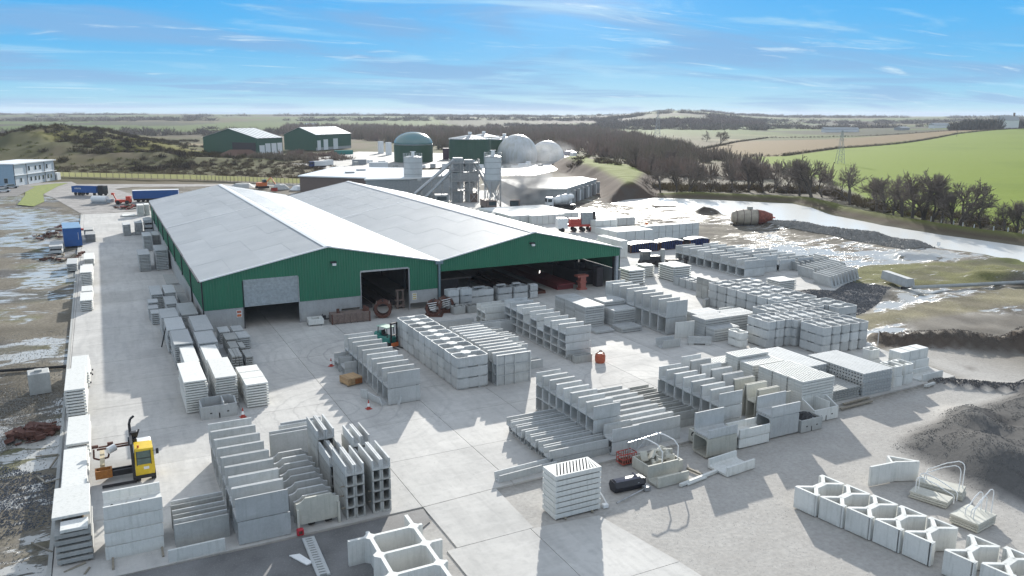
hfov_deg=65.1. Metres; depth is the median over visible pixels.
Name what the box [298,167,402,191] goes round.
white roofed building
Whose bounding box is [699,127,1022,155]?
field hedge
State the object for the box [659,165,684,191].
bare tree
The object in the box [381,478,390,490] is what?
narrow channel
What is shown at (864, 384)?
ribbed slab
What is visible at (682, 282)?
wedge block
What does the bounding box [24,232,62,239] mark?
timber scrap
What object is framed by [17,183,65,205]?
grass verge
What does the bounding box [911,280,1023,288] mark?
long pipe
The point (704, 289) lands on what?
pocket block
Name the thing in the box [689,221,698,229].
concrete block
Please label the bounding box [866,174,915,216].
bare tree
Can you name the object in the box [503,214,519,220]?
concrete block
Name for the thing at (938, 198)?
bare tree
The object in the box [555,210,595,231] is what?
red handler lorry
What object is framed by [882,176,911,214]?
bare tree
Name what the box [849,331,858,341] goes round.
water trough
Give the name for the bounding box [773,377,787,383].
cattle slat
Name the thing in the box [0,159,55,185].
office block
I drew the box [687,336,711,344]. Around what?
concrete barrier
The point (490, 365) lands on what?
ribbed trough
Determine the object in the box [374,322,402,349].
teal forklift
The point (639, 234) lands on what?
concrete block
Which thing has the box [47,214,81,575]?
yard kerb
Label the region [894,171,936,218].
bare tree
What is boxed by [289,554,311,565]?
flat offcut
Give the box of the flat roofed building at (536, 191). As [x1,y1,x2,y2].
[499,177,599,204]
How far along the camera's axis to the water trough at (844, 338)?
89.86 m
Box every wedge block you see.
[673,275,689,285]
[679,277,696,287]
[686,279,696,289]
[692,281,696,290]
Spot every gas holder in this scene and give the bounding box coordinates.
[497,134,536,163]
[535,141,563,161]
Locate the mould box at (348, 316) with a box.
[329,305,370,324]
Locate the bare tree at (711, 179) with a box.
[697,165,722,191]
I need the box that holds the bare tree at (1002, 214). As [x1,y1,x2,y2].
[978,201,1014,230]
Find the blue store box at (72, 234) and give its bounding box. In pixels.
[61,222,82,247]
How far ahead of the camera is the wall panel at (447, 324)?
99.89 m
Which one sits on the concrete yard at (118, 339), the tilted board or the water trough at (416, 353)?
the water trough at (416, 353)
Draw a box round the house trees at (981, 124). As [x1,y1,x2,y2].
[947,117,1023,129]
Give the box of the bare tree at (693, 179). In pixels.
[680,162,710,191]
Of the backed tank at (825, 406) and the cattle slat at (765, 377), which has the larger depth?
the cattle slat at (765, 377)
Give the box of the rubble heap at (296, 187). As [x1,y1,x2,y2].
[290,185,299,190]
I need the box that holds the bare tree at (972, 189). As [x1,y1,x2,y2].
[949,177,1001,225]
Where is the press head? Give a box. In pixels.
[574,274,588,289]
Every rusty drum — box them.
[373,298,392,318]
[425,298,443,316]
[436,295,454,312]
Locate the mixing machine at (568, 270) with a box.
[553,259,602,286]
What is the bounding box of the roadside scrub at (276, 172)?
[55,158,336,177]
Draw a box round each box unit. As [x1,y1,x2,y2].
[862,346,879,359]
[862,357,879,362]
[880,361,902,376]
[888,348,909,360]
[891,359,912,373]
[891,375,902,387]
[899,346,918,360]
[902,373,912,383]
[909,344,927,358]
[914,357,928,368]
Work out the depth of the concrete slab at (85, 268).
123.76 m
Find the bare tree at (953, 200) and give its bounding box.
[936,188,967,223]
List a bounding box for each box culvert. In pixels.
[527,283,537,291]
[528,291,537,297]
[692,432,736,457]
[756,412,798,438]
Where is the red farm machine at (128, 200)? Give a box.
[111,193,131,204]
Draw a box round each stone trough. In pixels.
[444,288,458,297]
[444,297,458,304]
[450,304,465,314]
[457,287,471,295]
[459,295,471,302]
[464,303,476,312]
[472,286,493,296]
[472,295,493,302]
[493,285,511,294]
[493,293,511,300]
[509,283,527,292]
[512,292,527,297]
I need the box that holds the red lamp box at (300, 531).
[296,527,303,535]
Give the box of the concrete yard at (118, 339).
[52,211,954,575]
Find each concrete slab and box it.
[49,241,62,250]
[49,245,63,253]
[51,483,89,520]
[54,496,90,539]
[54,533,90,546]
[55,506,92,552]
[56,545,92,558]
[57,517,93,565]
[60,517,87,533]
[61,446,86,487]
[64,367,85,392]
[64,376,84,395]
[65,372,86,398]
[65,380,86,401]
[65,384,86,404]
[65,396,86,407]
[66,258,77,264]
[66,383,87,409]
[66,408,86,412]
[66,414,89,446]
[66,438,89,448]
[67,390,88,415]
[71,355,88,373]
[80,265,91,273]
[80,292,92,301]
[81,285,92,292]
[84,253,93,259]
[85,231,95,235]
[87,450,88,482]
[88,457,89,482]
[122,222,129,225]
[134,220,141,223]
[137,249,149,255]
[141,232,150,236]
[142,217,151,224]
[143,222,152,228]
[144,227,152,231]
[147,299,157,303]
[147,305,158,309]
[148,285,162,295]
[150,309,158,314]
[151,231,159,235]
[153,244,166,251]
[158,307,178,318]
[162,284,175,293]
[163,274,178,284]
[163,296,176,305]
[163,317,185,330]
[169,333,192,347]
[170,329,192,345]
[174,284,184,292]
[176,293,188,302]
[176,302,197,315]
[176,306,194,317]
[177,361,206,383]
[178,377,207,398]
[179,346,198,361]
[179,372,207,390]
[179,374,207,393]
[179,375,207,395]
[180,386,198,405]
[180,387,198,407]
[180,389,198,410]
[180,391,198,412]
[181,389,199,403]
[184,381,206,386]
[185,383,207,388]
[185,396,208,400]
[188,314,213,331]
[193,330,217,344]
[194,335,217,346]
[200,345,220,361]
[206,362,236,381]
[206,366,236,386]
[207,357,236,379]
[207,365,236,383]
[207,370,237,388]
[207,371,236,391]
[208,376,237,395]
[209,378,237,393]
[216,326,229,333]
[222,332,237,340]
[227,341,238,348]
[228,349,234,358]
[230,325,243,331]
[231,348,238,357]
[235,331,249,338]
[235,348,242,357]
[235,364,259,373]
[237,342,245,349]
[239,370,263,378]
[242,349,252,358]
[242,376,267,386]
[243,383,267,388]
[243,385,268,391]
[243,387,268,394]
[243,389,268,396]
[243,392,268,399]
[244,396,268,401]
[244,397,268,404]
[244,400,269,407]
[620,266,645,272]
[621,270,644,274]
[621,273,645,277]
[621,275,644,279]
[621,278,644,281]
[636,263,654,267]
[657,275,672,281]
[658,261,691,268]
[658,265,690,270]
[658,267,690,272]
[658,269,690,274]
[658,271,690,276]
[658,273,689,278]
[766,276,795,282]
[766,280,795,284]
[766,281,795,285]
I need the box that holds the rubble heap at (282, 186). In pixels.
[273,184,289,189]
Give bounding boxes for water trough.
[397,315,428,329]
[398,327,402,338]
[398,336,402,346]
[402,318,433,332]
[403,331,407,342]
[403,340,407,351]
[408,321,439,336]
[408,334,413,346]
[408,343,413,355]
[413,325,445,340]
[414,339,418,350]
[414,348,419,359]
[419,329,451,344]
[419,342,425,354]
[419,352,425,364]
[425,333,458,349]
[425,346,430,359]
[425,356,431,369]
[431,337,465,353]
[431,351,437,363]
[431,361,437,373]
[438,341,472,358]
[438,355,444,368]
[438,366,444,378]
[444,345,480,363]
[444,360,450,373]
[444,370,451,383]
[451,350,487,368]
[451,364,487,378]
[451,375,487,389]
[708,290,717,299]
[709,281,734,291]
[710,299,716,307]
[717,293,726,302]
[717,300,725,308]
[718,283,744,294]
[727,286,753,297]
[727,296,736,305]
[728,328,747,340]
[728,337,747,347]
[729,278,754,282]
[736,299,746,308]
[737,288,763,300]
[739,281,763,285]
[746,302,756,310]
[747,291,774,303]
[747,315,775,330]
[747,324,774,339]
[747,334,774,348]
[748,283,773,287]
[752,306,779,314]
[757,294,784,305]
[757,313,784,329]
[758,286,782,290]
[762,305,788,312]
[766,312,793,327]
[768,288,794,293]
[768,296,795,304]
[771,304,797,311]
[774,337,783,346]
[775,313,802,328]
[775,329,783,338]
[778,291,805,296]
[779,302,806,309]
[783,328,790,336]
[783,337,789,345]
[784,311,812,319]
[788,301,814,308]
[789,294,816,301]
[790,337,799,346]
[791,328,800,337]
[793,310,821,318]
[797,300,823,308]
[799,339,829,352]
[800,330,830,345]
[801,309,830,317]
[801,320,831,336]
[808,297,834,303]
[811,308,838,316]
[811,319,840,335]
[818,300,845,310]
[820,317,849,333]
[828,303,856,314]
[829,316,859,332]
[830,335,839,344]
[830,343,839,350]
[838,315,868,330]
[839,342,848,351]
[840,333,849,342]
[848,340,857,350]
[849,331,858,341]
[857,339,866,348]
[858,330,867,339]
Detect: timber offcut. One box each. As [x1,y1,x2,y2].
[31,542,52,551]
[36,454,57,457]
[63,561,85,572]
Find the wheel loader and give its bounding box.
[638,249,688,266]
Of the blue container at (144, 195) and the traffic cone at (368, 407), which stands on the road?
the blue container at (144, 195)
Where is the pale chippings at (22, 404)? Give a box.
[0,387,63,452]
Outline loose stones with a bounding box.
[638,376,1023,574]
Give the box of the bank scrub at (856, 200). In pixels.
[645,180,1022,232]
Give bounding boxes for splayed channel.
[681,354,709,370]
[691,358,719,373]
[701,362,730,378]
[712,367,739,382]
[723,371,753,390]
[734,376,765,397]
[741,398,746,415]
[745,400,756,418]
[746,381,777,403]
[758,386,790,403]
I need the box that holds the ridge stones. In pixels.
[933,377,1023,390]
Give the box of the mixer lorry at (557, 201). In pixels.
[545,194,574,207]
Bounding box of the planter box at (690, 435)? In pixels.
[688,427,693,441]
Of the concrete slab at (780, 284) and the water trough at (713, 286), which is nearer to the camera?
the water trough at (713, 286)
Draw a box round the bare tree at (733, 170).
[717,160,738,193]
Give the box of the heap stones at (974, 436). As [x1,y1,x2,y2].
[890,393,1023,502]
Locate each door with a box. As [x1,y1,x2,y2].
[259,145,264,152]
[265,143,270,152]
[271,143,276,153]
[277,143,282,153]
[317,140,320,149]
[323,139,327,149]
[333,138,337,148]
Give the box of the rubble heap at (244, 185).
[232,183,254,187]
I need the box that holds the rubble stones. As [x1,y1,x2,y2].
[766,219,934,248]
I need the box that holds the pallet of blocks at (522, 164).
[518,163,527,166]
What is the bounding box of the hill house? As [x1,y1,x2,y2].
[997,113,1019,128]
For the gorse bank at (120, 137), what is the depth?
474.03 m
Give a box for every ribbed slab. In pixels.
[762,347,826,368]
[808,350,892,376]
[826,365,892,379]
[826,368,891,382]
[826,371,891,386]
[832,388,859,394]
[833,377,859,392]
[833,390,858,397]
[833,392,858,399]
[833,394,859,401]
[837,377,891,389]
[858,384,890,392]
[859,387,890,396]
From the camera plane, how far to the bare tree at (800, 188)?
265.41 m
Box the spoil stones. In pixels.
[879,326,1023,350]
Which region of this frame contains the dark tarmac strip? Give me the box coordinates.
[124,509,430,575]
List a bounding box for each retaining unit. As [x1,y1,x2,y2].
[784,259,799,270]
[791,258,804,265]
[793,475,843,516]
[797,265,814,278]
[802,264,819,271]
[806,263,823,269]
[809,254,823,260]
[810,262,827,268]
[813,253,828,259]
[813,272,836,287]
[815,261,831,267]
[816,271,839,286]
[818,484,869,527]
[819,260,836,266]
[819,270,842,284]
[823,259,840,265]
[823,269,846,283]
[826,268,849,282]
[828,258,845,265]
[829,267,852,281]
[832,266,855,280]
[835,265,858,279]
[839,264,861,278]
[844,494,897,539]
[872,505,926,552]
[902,517,957,566]
[941,534,999,575]
[979,546,1023,575]
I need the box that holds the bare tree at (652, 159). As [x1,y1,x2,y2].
[641,151,668,172]
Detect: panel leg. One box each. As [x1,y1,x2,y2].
[296,509,299,527]
[337,501,340,522]
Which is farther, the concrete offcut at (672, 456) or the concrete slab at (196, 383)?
the concrete slab at (196, 383)
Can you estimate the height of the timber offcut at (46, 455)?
0.192 m
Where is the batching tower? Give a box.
[414,157,498,202]
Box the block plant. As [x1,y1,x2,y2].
[364,169,463,196]
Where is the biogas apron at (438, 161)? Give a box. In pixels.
[292,151,567,168]
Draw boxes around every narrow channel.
[306,415,325,440]
[307,427,325,449]
[307,435,318,459]
[308,446,319,467]
[315,414,333,438]
[318,441,332,466]
[319,452,332,477]
[319,462,333,487]
[326,438,334,446]
[327,439,340,454]
[332,447,354,476]
[332,459,354,487]
[333,470,354,498]
[333,480,355,508]
[334,490,355,519]
[341,433,357,450]
[341,445,363,474]
[342,424,360,446]
[351,422,369,445]
[354,448,380,481]
[355,473,364,485]
[355,484,364,495]
[355,495,364,506]
[356,506,365,517]
[358,442,380,470]
[363,445,390,479]
[364,472,381,492]
[365,483,381,502]
[365,493,381,513]
[367,440,389,468]
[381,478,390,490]
[382,489,390,500]
[382,499,391,511]
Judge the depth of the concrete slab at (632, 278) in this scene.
125.24 m
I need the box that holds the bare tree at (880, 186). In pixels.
[869,176,906,212]
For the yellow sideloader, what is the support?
on the concrete yard at (118, 339)
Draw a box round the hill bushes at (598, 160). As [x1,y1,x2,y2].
[566,154,654,178]
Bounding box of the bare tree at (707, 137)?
[701,131,710,141]
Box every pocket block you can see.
[696,283,701,291]
[696,290,701,297]
[697,276,706,284]
[701,292,707,298]
[702,277,711,285]
[702,285,707,292]
[708,279,718,286]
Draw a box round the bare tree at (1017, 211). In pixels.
[1002,200,1023,232]
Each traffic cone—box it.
[239,408,246,417]
[365,400,371,409]
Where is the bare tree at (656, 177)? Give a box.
[640,166,667,192]
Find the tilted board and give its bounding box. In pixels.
[45,228,61,229]
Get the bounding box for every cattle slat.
[542,493,600,508]
[542,504,599,519]
[543,457,601,481]
[543,471,600,486]
[543,477,600,492]
[543,482,600,497]
[543,487,600,503]
[543,498,600,514]
[555,293,581,300]
[565,297,592,304]
[575,301,604,308]
[575,306,603,311]
[575,308,604,313]
[575,310,603,315]
[575,313,603,318]
[575,315,603,320]
[575,317,603,322]
[576,320,603,324]
[591,323,603,326]
[591,325,614,333]
[594,296,625,303]
[596,301,625,305]
[604,304,635,312]
[604,309,635,314]
[604,312,635,316]
[604,314,635,319]
[604,316,634,321]
[604,319,634,323]
[611,327,641,332]
[612,322,641,330]
[687,307,719,314]
[692,312,730,321]
[692,318,729,324]
[694,324,705,329]
[694,327,705,332]
[694,329,705,335]
[695,321,729,327]
[706,323,738,331]
[706,328,738,333]
[706,332,727,336]
[706,334,728,338]
[711,356,726,364]
[712,337,727,341]
[718,308,752,318]
[725,358,739,364]
[725,360,739,366]
[726,348,767,358]
[726,354,767,361]
[727,364,740,369]
[730,316,747,320]
[730,319,747,323]
[733,321,747,324]
[739,369,757,375]
[740,356,783,367]
[740,363,758,370]
[740,366,758,372]
[758,369,772,375]
[758,371,772,378]
[758,373,772,380]
[758,376,772,383]
[759,360,802,372]
[772,373,787,380]
[772,379,787,386]
[772,382,787,389]
[773,365,818,378]
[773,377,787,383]
[787,384,833,392]
[787,387,833,395]
[787,389,832,397]
[788,371,834,384]
[788,378,834,386]
[788,381,833,389]
[789,397,832,406]
[790,392,832,400]
[790,395,832,401]
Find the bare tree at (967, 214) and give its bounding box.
[959,188,998,228]
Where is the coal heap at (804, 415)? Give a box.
[799,411,815,419]
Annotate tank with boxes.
[199,394,237,419]
[378,141,383,153]
[385,142,391,154]
[394,132,432,162]
[448,132,490,164]
[475,131,498,137]
[491,134,506,154]
[798,410,822,432]
[801,394,838,420]
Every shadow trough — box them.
[623,384,653,391]
[637,388,661,395]
[644,393,668,400]
[651,397,678,404]
[658,401,686,409]
[666,406,696,419]
[680,417,694,427]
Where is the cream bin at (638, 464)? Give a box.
[632,452,682,475]
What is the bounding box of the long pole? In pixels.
[616,484,650,503]
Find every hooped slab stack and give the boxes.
[908,473,957,508]
[917,461,965,500]
[949,489,996,532]
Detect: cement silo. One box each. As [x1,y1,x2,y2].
[403,151,421,180]
[484,150,501,206]
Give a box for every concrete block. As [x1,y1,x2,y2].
[479,208,493,211]
[495,212,510,216]
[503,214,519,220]
[512,213,528,222]
[529,215,536,224]
[536,215,542,224]
[542,214,547,223]
[546,214,553,223]
[553,214,559,223]
[555,211,570,221]
[564,210,578,217]
[573,353,591,363]
[590,219,602,226]
[595,226,611,234]
[597,235,610,242]
[598,219,609,225]
[600,228,616,235]
[605,237,618,244]
[608,218,616,225]
[609,230,625,239]
[613,239,627,249]
[615,216,626,225]
[619,229,634,241]
[620,249,627,257]
[621,216,634,224]
[629,228,643,240]
[637,228,652,240]
[639,225,651,228]
[650,224,658,232]
[653,233,658,240]
[654,224,665,232]
[658,232,665,238]
[663,223,672,231]
[665,232,671,237]
[667,223,678,231]
[672,231,678,238]
[676,222,685,230]
[679,231,685,237]
[680,222,692,230]
[685,230,691,237]
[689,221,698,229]
[692,230,698,235]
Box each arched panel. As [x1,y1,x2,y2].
[271,448,307,462]
[274,454,312,467]
[278,459,314,477]
[280,465,319,480]
[283,471,322,488]
[286,477,327,501]
[289,484,330,515]
[293,490,335,522]
[295,492,338,524]
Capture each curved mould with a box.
[628,240,658,252]
[654,238,683,249]
[683,236,709,246]
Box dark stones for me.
[800,282,890,314]
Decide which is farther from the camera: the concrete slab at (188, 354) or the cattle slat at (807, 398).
the concrete slab at (188, 354)
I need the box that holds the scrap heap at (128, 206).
[113,203,150,209]
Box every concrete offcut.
[640,451,647,461]
[648,449,656,460]
[664,449,669,460]
[665,454,674,460]
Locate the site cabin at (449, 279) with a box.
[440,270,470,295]
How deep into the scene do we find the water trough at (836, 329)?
89.67 m
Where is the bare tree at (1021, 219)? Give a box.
[1006,200,1023,228]
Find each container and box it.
[132,189,178,201]
[323,160,333,164]
[334,150,352,153]
[352,159,366,164]
[369,162,387,167]
[564,150,574,154]
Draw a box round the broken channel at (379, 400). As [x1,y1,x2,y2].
[360,389,401,405]
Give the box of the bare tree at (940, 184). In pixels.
[887,167,955,219]
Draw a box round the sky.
[0,0,1023,115]
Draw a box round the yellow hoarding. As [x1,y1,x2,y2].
[60,172,299,182]
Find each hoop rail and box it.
[642,438,662,462]
[655,432,678,458]
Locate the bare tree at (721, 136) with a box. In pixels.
[716,131,729,142]
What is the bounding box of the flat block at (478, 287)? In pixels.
[472,285,484,288]
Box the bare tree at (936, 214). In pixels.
[918,172,961,221]
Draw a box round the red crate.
[616,448,636,464]
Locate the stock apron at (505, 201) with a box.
[449,190,554,210]
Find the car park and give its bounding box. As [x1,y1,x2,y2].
[0,185,33,196]
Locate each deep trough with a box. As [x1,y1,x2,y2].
[597,385,627,393]
[605,389,633,397]
[607,392,643,400]
[613,396,648,404]
[620,400,656,410]
[620,404,664,415]
[620,408,671,420]
[630,412,679,435]
[638,427,679,446]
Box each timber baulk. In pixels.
[840,400,872,409]
[843,396,869,404]
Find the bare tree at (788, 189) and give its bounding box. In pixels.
[779,172,803,193]
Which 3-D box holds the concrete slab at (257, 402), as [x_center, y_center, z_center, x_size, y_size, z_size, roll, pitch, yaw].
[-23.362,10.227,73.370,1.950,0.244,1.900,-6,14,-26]
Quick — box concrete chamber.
[27,368,51,395]
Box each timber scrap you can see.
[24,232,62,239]
[39,251,84,261]
[46,224,83,232]
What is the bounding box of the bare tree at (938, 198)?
[923,181,951,223]
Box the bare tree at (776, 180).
[768,163,790,192]
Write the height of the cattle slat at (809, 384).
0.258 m
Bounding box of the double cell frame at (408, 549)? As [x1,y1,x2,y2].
[347,514,451,575]
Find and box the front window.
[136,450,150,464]
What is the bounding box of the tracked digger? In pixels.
[255,177,275,188]
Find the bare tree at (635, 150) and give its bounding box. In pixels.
[626,141,643,164]
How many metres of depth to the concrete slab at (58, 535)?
47.22 m
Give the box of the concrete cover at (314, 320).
[307,316,323,325]
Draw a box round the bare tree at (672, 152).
[664,148,683,161]
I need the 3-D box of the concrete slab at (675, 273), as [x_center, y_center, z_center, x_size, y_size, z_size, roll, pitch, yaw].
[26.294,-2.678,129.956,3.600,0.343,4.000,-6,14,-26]
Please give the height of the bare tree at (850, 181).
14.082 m
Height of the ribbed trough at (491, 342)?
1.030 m
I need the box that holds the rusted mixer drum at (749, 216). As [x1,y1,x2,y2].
[730,206,774,225]
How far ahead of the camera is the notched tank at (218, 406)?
70.28 m
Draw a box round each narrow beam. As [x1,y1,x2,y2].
[679,469,717,486]
[686,467,702,474]
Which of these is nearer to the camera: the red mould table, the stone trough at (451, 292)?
the stone trough at (451, 292)
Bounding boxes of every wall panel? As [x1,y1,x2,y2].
[168,538,225,562]
[170,491,221,504]
[170,496,222,528]
[172,500,224,529]
[173,505,225,523]
[173,509,227,523]
[174,514,229,547]
[269,425,306,455]
[269,429,307,456]
[279,420,312,429]
[280,416,320,424]
[439,317,473,328]
[675,321,694,338]
[702,298,709,306]
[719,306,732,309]
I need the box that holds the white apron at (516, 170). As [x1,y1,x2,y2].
[463,164,556,175]
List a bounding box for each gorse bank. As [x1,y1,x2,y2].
[0,122,267,171]
[0,126,168,168]
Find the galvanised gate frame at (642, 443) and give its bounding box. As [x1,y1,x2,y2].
[628,432,661,458]
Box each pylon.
[654,111,662,136]
[835,130,844,163]
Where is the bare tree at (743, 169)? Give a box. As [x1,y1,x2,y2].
[734,154,766,191]
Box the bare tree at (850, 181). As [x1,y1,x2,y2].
[819,162,872,204]
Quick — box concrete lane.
[424,488,700,575]
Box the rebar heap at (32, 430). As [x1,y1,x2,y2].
[4,421,60,445]
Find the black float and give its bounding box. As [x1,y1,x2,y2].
[609,472,645,492]
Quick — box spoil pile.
[220,150,255,155]
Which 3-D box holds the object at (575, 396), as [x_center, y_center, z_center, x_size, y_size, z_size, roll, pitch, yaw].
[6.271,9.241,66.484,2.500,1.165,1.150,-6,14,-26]
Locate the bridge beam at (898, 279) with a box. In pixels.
[881,270,914,286]
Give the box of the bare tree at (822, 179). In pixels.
[802,162,831,196]
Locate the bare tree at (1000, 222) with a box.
[993,214,1006,229]
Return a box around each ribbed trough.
[449,323,481,332]
[453,325,487,333]
[457,327,491,336]
[460,330,495,338]
[464,332,495,340]
[468,334,502,342]
[472,336,507,345]
[476,339,511,347]
[480,341,515,350]
[484,343,520,360]
[488,346,526,362]
[488,361,492,372]
[488,371,492,382]
[493,349,530,365]
[493,361,530,375]
[493,371,530,385]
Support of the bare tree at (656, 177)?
on the ground at (732, 523)
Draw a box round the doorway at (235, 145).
[232,142,255,151]
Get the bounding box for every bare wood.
[278,121,683,165]
[594,134,836,182]
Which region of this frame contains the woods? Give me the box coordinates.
[0,109,1023,135]
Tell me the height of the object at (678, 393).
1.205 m
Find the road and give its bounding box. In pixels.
[25,182,297,213]
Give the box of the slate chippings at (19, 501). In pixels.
[0,465,54,538]
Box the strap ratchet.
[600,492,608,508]
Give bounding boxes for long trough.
[494,458,556,482]
[506,408,560,427]
[511,413,569,432]
[517,417,576,437]
[520,437,526,443]
[525,421,583,441]
[527,441,534,449]
[530,426,592,447]
[538,431,601,453]
[544,435,608,459]
[552,446,610,462]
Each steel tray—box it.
[466,274,497,287]
[477,270,545,293]
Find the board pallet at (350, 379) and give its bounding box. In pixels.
[339,372,361,386]
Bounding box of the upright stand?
[394,289,404,308]
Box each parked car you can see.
[0,188,10,191]
[3,184,18,188]
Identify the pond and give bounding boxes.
[611,198,1023,261]
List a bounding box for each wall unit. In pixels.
[472,320,500,328]
[488,327,502,332]
[496,331,511,335]
[498,318,515,331]
[504,334,518,342]
[516,341,527,350]
[531,357,542,368]
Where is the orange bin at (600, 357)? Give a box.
[595,350,604,363]
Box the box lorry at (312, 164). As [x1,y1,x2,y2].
[309,161,326,167]
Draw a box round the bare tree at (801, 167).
[781,156,827,197]
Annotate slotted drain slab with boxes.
[302,536,330,575]
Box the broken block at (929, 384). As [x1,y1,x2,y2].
[924,382,935,386]
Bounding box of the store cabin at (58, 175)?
[55,172,60,179]
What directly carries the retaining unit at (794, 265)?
on the concrete yard at (118, 339)
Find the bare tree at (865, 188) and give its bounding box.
[858,176,890,210]
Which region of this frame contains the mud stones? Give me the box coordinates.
[0,330,68,575]
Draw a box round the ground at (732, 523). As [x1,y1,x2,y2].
[0,111,1023,575]
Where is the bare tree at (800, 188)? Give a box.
[784,158,808,195]
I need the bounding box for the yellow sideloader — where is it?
[91,415,158,488]
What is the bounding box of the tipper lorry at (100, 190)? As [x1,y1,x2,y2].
[71,185,107,195]
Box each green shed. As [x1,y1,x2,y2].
[149,181,622,331]
[203,128,282,153]
[284,126,350,150]
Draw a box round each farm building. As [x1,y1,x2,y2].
[821,127,858,131]
[894,126,909,129]
[928,123,949,127]
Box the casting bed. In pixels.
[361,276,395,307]
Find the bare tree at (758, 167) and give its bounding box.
[746,163,771,190]
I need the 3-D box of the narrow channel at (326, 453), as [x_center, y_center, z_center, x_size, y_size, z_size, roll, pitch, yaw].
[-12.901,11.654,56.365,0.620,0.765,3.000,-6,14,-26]
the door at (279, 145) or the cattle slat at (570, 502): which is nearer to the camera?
the cattle slat at (570, 502)
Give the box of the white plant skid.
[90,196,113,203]
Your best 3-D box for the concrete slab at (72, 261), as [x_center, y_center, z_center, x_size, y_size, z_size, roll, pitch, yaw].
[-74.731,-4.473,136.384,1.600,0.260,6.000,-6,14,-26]
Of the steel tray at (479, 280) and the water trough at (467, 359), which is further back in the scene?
the steel tray at (479, 280)
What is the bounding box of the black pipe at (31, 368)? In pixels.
[0,365,66,371]
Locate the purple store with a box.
[443,148,448,159]
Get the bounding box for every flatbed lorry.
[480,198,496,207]
[510,199,519,205]
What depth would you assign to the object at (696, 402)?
69.26 m
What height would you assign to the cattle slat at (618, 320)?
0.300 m

